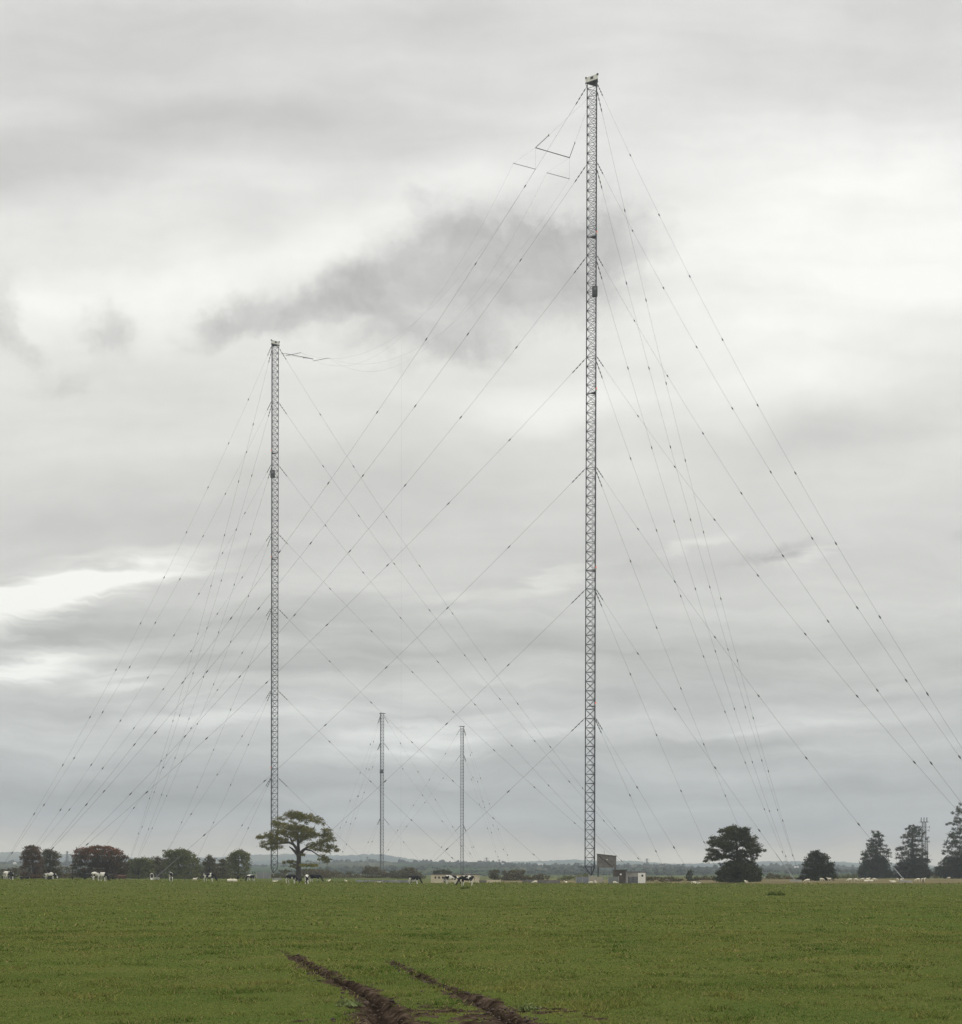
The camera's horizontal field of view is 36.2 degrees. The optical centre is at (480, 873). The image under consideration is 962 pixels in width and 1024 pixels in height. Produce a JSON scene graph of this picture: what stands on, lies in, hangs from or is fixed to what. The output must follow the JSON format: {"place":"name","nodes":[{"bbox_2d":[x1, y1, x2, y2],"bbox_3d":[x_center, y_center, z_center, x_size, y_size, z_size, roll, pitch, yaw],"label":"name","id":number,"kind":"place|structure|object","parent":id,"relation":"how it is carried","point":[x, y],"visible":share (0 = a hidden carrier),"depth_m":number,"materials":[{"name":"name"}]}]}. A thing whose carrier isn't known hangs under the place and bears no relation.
{"place":"outdoors","nodes":[
{"label":"outdoors","id":0,"kind":"place"},
{"bbox_2d":[0,861,934,875],"bbox_3d":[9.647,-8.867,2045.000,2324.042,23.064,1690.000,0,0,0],"label":"hill","id":1,"kind":"structure","parent":0,"point":[400,865],"depth_m":1823.71,"materials":[{"name":"green plant"}]},
{"bbox_2d":[0,859,937,875],"bbox_3d":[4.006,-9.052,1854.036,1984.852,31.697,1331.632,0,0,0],"label":"woodland","id":2,"kind":"object","parent":1,"relation":"on","point":[655,869],"visible":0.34,"depth_m":1646.55,"materials":[{"name":"green plant"}]},
{"bbox_2d":[0,852,946,867],"bbox_3d":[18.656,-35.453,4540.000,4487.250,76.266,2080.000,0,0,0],"label":"hill","id":3,"kind":"structure","parent":0,"point":[260,859],"depth_m":4787.48,"materials":[{"name":"green plant"}]},
{"bbox_2d":[0,874,961,1023],"bbox_3d":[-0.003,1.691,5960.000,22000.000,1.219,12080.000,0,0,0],"label":"ground","id":4,"kind":"structure","parent":0,"point":[386,1016],"depth_m":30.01,"materials":[{"name":"green plant"}]},
{"bbox_2d":[3,871,9,878],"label":"cow","id":5,"kind":"object","parent":4,"relation":"on","point":[6,873],"visible":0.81,"depth_m":241.62},
{"bbox_2d":[9,871,13,879],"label":"cow","id":6,"kind":"object","parent":4,"relation":"on","point":[11,874],"visible":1,"depth_m":226.09},
{"bbox_2d":[18,844,45,878],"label":"broadleaf tree","id":7,"kind":"object","parent":4,"relation":"on","point":[29,853],"visible":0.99,"depth_m":418.96,"materials":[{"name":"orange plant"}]},
{"bbox_2d":[0,865,76,877],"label":"bush","id":8,"kind":"object","parent":4,"relation":"on","point":[15,872],"visible":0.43,"depth_m":447.35,"materials":[{"name":"green plant"}]},
{"bbox_2d":[44,872,58,878],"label":"cow","id":9,"kind":"object","parent":4,"relation":"on","point":[47,874],"visible":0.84,"depth_m":259.72},
{"bbox_2d":[41,848,62,878],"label":"broadleaf tree","id":10,"kind":"object","parent":4,"relation":"on","point":[52,862],"visible":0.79,"depth_m":428.90,"materials":[{"name":"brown plant"}]},
{"bbox_2d":[64,851,69,866],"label":"pylon","id":11,"kind":"object","parent":4,"relation":"on","point":[66,854],"visible":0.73,"depth_m":1899.38,"materials":[{"name":"metal"}]},
{"bbox_2d":[91,872,103,879],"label":"cow","id":12,"kind":"object","parent":4,"relation":"on","point":[94,874],"visible":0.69,"depth_m":231.23},
{"bbox_2d":[69,844,129,878],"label":"broadleaf tree","id":13,"kind":"object","parent":4,"relation":"on","point":[107,862],"visible":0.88,"depth_m":397.85,"materials":[{"name":"green plant"}]},
{"bbox_2d":[98,872,109,880],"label":"cow","id":14,"kind":"object","parent":4,"relation":"on","point":[104,875],"visible":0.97,"depth_m":217.12},
{"bbox_2d":[67,864,159,877],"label":"bush","id":15,"kind":"object","parent":4,"relation":"on","point":[127,874],"visible":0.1,"depth_m":465.39,"materials":[{"name":"green plant"}]},
{"bbox_2d":[115,875,126,879],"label":"cow","id":16,"kind":"object","parent":4,"relation":"on","point":[122,876],"visible":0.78,"depth_m":295.79},
{"bbox_2d":[126,855,156,878],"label":"broadleaf tree","id":17,"kind":"object","parent":4,"relation":"on","point":[135,865],"visible":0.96,"depth_m":438.94,"materials":[{"name":"green plant"}]},
{"bbox_2d":[146,856,171,878],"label":"broadleaf tree","id":18,"kind":"object","parent":4,"relation":"on","point":[157,862],"visible":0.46,"depth_m":448.82,"materials":[{"name":"green plant"}]},
{"bbox_2d":[169,873,172,880],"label":"cow","id":19,"kind":"object","parent":4,"relation":"on","point":[171,876],"visible":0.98,"depth_m":226.05},
{"bbox_2d":[158,847,203,878],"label":"broadleaf tree","id":20,"kind":"object","parent":4,"relation":"on","point":[183,870],"visible":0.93,"depth_m":427.24,"materials":[{"name":"green plant"}]},
{"bbox_2d":[200,854,219,878],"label":"broadleaf tree","id":21,"kind":"object","parent":4,"relation":"on","point":[210,864],"visible":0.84,"depth_m":439.34,"materials":[{"name":"green plant"}]},
{"bbox_2d":[203,873,217,881],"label":"cow","id":22,"kind":"object","parent":4,"relation":"on","point":[207,875],"visible":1,"depth_m":226.49},
{"bbox_2d":[175,866,254,878],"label":"bush","id":23,"kind":"object","parent":4,"relation":"on","point":[218,872],"visible":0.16,"depth_m":469.93,"materials":[{"name":"green plant"}]},
{"bbox_2d":[215,857,232,878],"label":"broadleaf tree","id":24,"kind":"object","parent":4,"relation":"on","point":[222,863],"visible":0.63,"depth_m":449.55,"materials":[{"name":"green plant"}]},
{"bbox_2d":[222,849,254,878],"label":"broadleaf tree","id":25,"kind":"object","parent":4,"relation":"on","point":[233,860],"visible":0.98,"depth_m":423.75,"materials":[{"name":"green plant"}]},
{"bbox_2d":[245,875,254,880],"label":"cow","id":26,"kind":"object","parent":4,"relation":"on","point":[250,876],"visible":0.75,"depth_m":265.94},
{"bbox_2d":[256,872,270,878],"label":"fence","id":27,"kind":"object","parent":4,"relation":"on","point":[263,875],"visible":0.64,"depth_m":469.96,"materials":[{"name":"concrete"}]},
{"bbox_2d":[285,874,299,882],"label":"cow","id":28,"kind":"object","parent":4,"relation":"on","point":[291,876],"visible":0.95,"depth_m":217.18},
{"bbox_2d":[255,809,340,880],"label":"oak tree","id":29,"kind":"object","parent":4,"relation":"on","point":[295,830],"visible":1,"depth_m":368.74,"materials":[{"name":"green plant"}]},
{"bbox_2d":[305,875,308,883],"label":"cow","id":30,"kind":"object","parent":4,"relation":"on","point":[306,878],"visible":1,"depth_m":208.21},
{"bbox_2d":[271,868,353,877],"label":"bush","id":31,"kind":"object","parent":4,"relation":"on","point":[323,873],"visible":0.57,"depth_m":514.44,"materials":[{"name":"green plant"}]},
{"bbox_2d":[309,874,323,881],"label":"cow","id":32,"kind":"object","parent":4,"relation":"on","point":[312,876],"visible":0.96,"depth_m":241.90},
{"bbox_2d":[1,339,653,877],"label":"lattice mast","id":33,"kind":"object","parent":4,"relation":"on","point":[273,681],"visible":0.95,"depth_m":584.01,"materials":[{"name":"metal"}]},
{"bbox_2d":[335,998,362,1006],"bbox_3d":[-1.656,1.599,18.282,0.373,0.104,0.316,0,0,18],"label":"weed plant","id":34,"kind":"object","parent":4,"relation":"on","point":[348,1003],"visible":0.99,"depth_m":18.25,"materials":[{"name":"green plant"}]},
{"bbox_2d":[345,866,390,877],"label":"bush","id":35,"kind":"object","parent":4,"relation":"on","point":[367,871],"visible":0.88,"depth_m":556.47,"materials":[{"name":"green plant"}]},
{"bbox_2d":[356,880,408,882],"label":"fence","id":36,"kind":"object","parent":4,"relation":"on","point":[400,881],"visible":0.59,"depth_m":344.96,"materials":[{"name":"concrete"}]},
{"bbox_2d":[324,713,485,875],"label":"lattice mast","id":37,"kind":"object","parent":4,"relation":"on","point":[381,803],"visible":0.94,"depth_m":900.08,"materials":[{"name":"metal"}]},
{"bbox_2d":[389,866,425,878],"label":"bush","id":38,"kind":"object","parent":4,"relation":"on","point":[410,871],"visible":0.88,"depth_m":547.79,"materials":[{"name":"green plant"}]},
{"bbox_2d":[408,875,422,883],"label":"cow","id":39,"kind":"object","parent":4,"relation":"on","point":[413,877],"visible":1,"depth_m":221.75},
{"bbox_2d":[286,954,568,1023],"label":"mud clods","id":40,"kind":"object","parent":4,"relation":"on","point":[526,1020],"visible":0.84,"depth_m":18.76,"materials":[{"name":"brown soil"}]},
{"bbox_2d":[369,726,510,875],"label":"lattice mast","id":41,"kind":"object","parent":4,"relation":"on","point":[462,730],"visible":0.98,"depth_m":980.53,"materials":[{"name":"metal"}]},
{"bbox_2d":[431,869,451,873],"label":"bush","id":42,"kind":"object","parent":4,"relation":"on","point":[441,871],"visible":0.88,"depth_m":538.78,"materials":[{"name":"green plant"}]},
{"bbox_2d":[444,875,460,883],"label":"cow","id":43,"kind":"object","parent":4,"relation":"on","point":[450,877],"visible":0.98,"depth_m":221.84},
{"bbox_2d":[430,874,479,882],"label":"building","id":44,"kind":"structure","parent":4,"relation":"on","point":[437,878],"depth_m":330.00,"materials":[{"name":"beige concrete"}]},
{"bbox_2d":[455,875,474,885],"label":"cow","id":45,"kind":"object","parent":4,"relation":"on","point":[467,878],"visible":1,"depth_m":193.47},
{"bbox_2d":[20,73,961,882],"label":"lattice mast","id":46,"kind":"object","parent":4,"relation":"on","point":[592,79],"visible":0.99,"depth_m":390.96,"materials":[{"name":"metal"}]},
{"bbox_2d":[279,102,589,468],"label":"wire aerial","id":47,"kind":"object","parent":46,"relation":"hanging from","point":[472,261],"visible":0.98,"depth_m":429.84,"materials":[{"name":"metal"}]},
{"bbox_2d":[487,880,500,882],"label":"wall","id":48,"kind":"structure","parent":4,"relation":"on","point":[489,881],"depth_m":321.90,"materials":[{"name":"beige concrete"}]},
{"bbox_2d":[488,869,531,880],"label":"bush","id":49,"kind":"object","parent":4,"relation":"on","point":[515,876],"visible":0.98,"depth_m":468.25,"materials":[{"name":"green plant"}]},
{"bbox_2d":[516,1003,540,1011],"bbox_3d":[0.559,1.609,17.755,0.299,0.092,0.288,0,0,16],"label":"weed plant","id":50,"kind":"object","parent":4,"relation":"on","point":[525,1007],"visible":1,"depth_m":17.70,"materials":[{"name":"green plant"}]},
{"bbox_2d":[528,873,550,879],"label":"bush","id":51,"kind":"object","parent":4,"relation":"on","point":[538,877],"visible":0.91,"depth_m":499.39,"materials":[{"name":"green plant"}]},
{"bbox_2d":[522,879,559,882],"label":"fence","id":52,"kind":"object","parent":4,"relation":"on","point":[544,881],"visible":0.58,"depth_m":319.96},
{"bbox_2d":[557,873,587,880],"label":"bush","id":53,"kind":"object","parent":4,"relation":"on","point":[567,877],"visible":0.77,"depth_m":448.61,"materials":[{"name":"green plant"}]},
{"bbox_2d":[576,876,588,882],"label":"fence","id":54,"kind":"object","parent":4,"relation":"on","point":[582,879],"visible":0.64,"depth_m":317.96,"materials":[{"name":"concrete"}]},
{"bbox_2d":[589,876,602,882],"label":"fence","id":55,"kind":"object","parent":4,"relation":"on","point":[597,879],"visible":0.64,"depth_m":315.96,"materials":[{"name":"concrete"}]},
{"bbox_2d":[597,854,615,876],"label":"raised cabin","id":56,"kind":"object","parent":4,"relation":"on","point":[605,861],"visible":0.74,"depth_m":382.80,"materials":[{"name":"metal"}]},
{"bbox_2d":[608,876,618,882],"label":"fence","id":57,"kind":"object","parent":4,"relation":"on","point":[612,879],"visible":0.64,"depth_m":313.96,"materials":[{"name":"metal"}]},
{"bbox_2d":[612,869,627,882],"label":"shed","id":58,"kind":"structure","parent":4,"relation":"on","point":[617,873],"depth_m":330.00,"materials":[{"name":"grey concrete"}]},
{"bbox_2d":[628,876,637,882],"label":"fence","id":59,"kind":"object","parent":4,"relation":"on","point":[632,879],"visible":0.64,"depth_m":307.96,"materials":[{"name":"metal"}]},
{"bbox_2d":[626,872,645,882],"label":"hut","id":60,"kind":"object","parent":4,"relation":"on","point":[641,877],"visible":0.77,"depth_m":312.00,"materials":[{"name":"grey concrete"}]},
{"bbox_2d":[638,873,644,882],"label":"door","id":61,"kind":"structure","parent":60,"relation":"in","point":[641,876],"depth_m":311.89,"materials":[{"name":"white paint"}]},
{"bbox_2d":[646,876,682,881],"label":"bush","id":62,"kind":"object","parent":4,"relation":"on","point":[661,879],"visible":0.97,"depth_m":398.20,"materials":[{"name":"green plant"}]},
{"bbox_2d":[684,869,698,880],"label":"bush","id":63,"kind":"object","parent":4,"relation":"on","point":[688,877],"visible":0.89,"depth_m":398.92,"materials":[{"name":"green plant"}]},
{"bbox_2d":[694,875,713,879],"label":"bush","id":64,"kind":"object","parent":4,"relation":"on","point":[703,877],"visible":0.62,"depth_m":398.87,"materials":[{"name":"green plant"}]},
{"bbox_2d":[702,824,766,882],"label":"broadleaf tree","id":65,"kind":"object","parent":4,"relation":"on","point":[738,867],"visible":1,"depth_m":327.08,"materials":[{"name":"green plant"}]},
{"bbox_2d":[765,890,785,894],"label":"weed plant","id":66,"kind":"object","parent":4,"relation":"on","point":[775,893],"visible":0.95,"depth_m":110.04,"materials":[{"name":"green plant"}]},
{"bbox_2d":[763,873,794,878],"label":"bush","id":67,"kind":"object","parent":4,"relation":"on","point":[775,876],"visible":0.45,"depth_m":448.82,"materials":[{"name":"green plant"}]},
{"bbox_2d":[796,850,838,880],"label":"broadleaf tree","id":68,"kind":"object","parent":4,"relation":"on","point":[822,867],"visible":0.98,"depth_m":350.61,"materials":[{"name":"green plant"}]},
{"bbox_2d":[837,873,858,877],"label":"bush","id":69,"kind":"object","parent":4,"relation":"on","point":[848,875],"visible":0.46,"depth_m":559.49,"materials":[{"name":"green plant"}]},
{"bbox_2d":[856,830,896,877],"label":"conifer tree","id":70,"kind":"object","parent":4,"relation":"on","point":[876,866],"visible":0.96,"depth_m":537.39,"materials":[{"name":"green plant"}]},
{"bbox_2d":[891,824,934,877],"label":"conifer tree","id":71,"kind":"object","parent":4,"relation":"on","point":[912,865],"visible":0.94,"depth_m":541.97,"materials":[{"name":"green plant"}]},
{"bbox_2d":[921,817,929,857],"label":"cell mast","id":72,"kind":"object","parent":4,"relation":"on","point":[925,840],"visible":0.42,"depth_m":639.21,"materials":[{"name":"metal"}]},
{"bbox_2d":[933,803,961,878],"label":"conifer tree","id":73,"kind":"object","parent":4,"relation":"on","point":[953,869],"visible":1,"depth_m":517.47,"materials":[{"name":"green plant"}]},
{"bbox_2d":[0,0,961,865],"label":"sky","id":74,"kind":"structure","parent":0,"point":[188,187],"materials":[{"name":"grey"}]}
]}

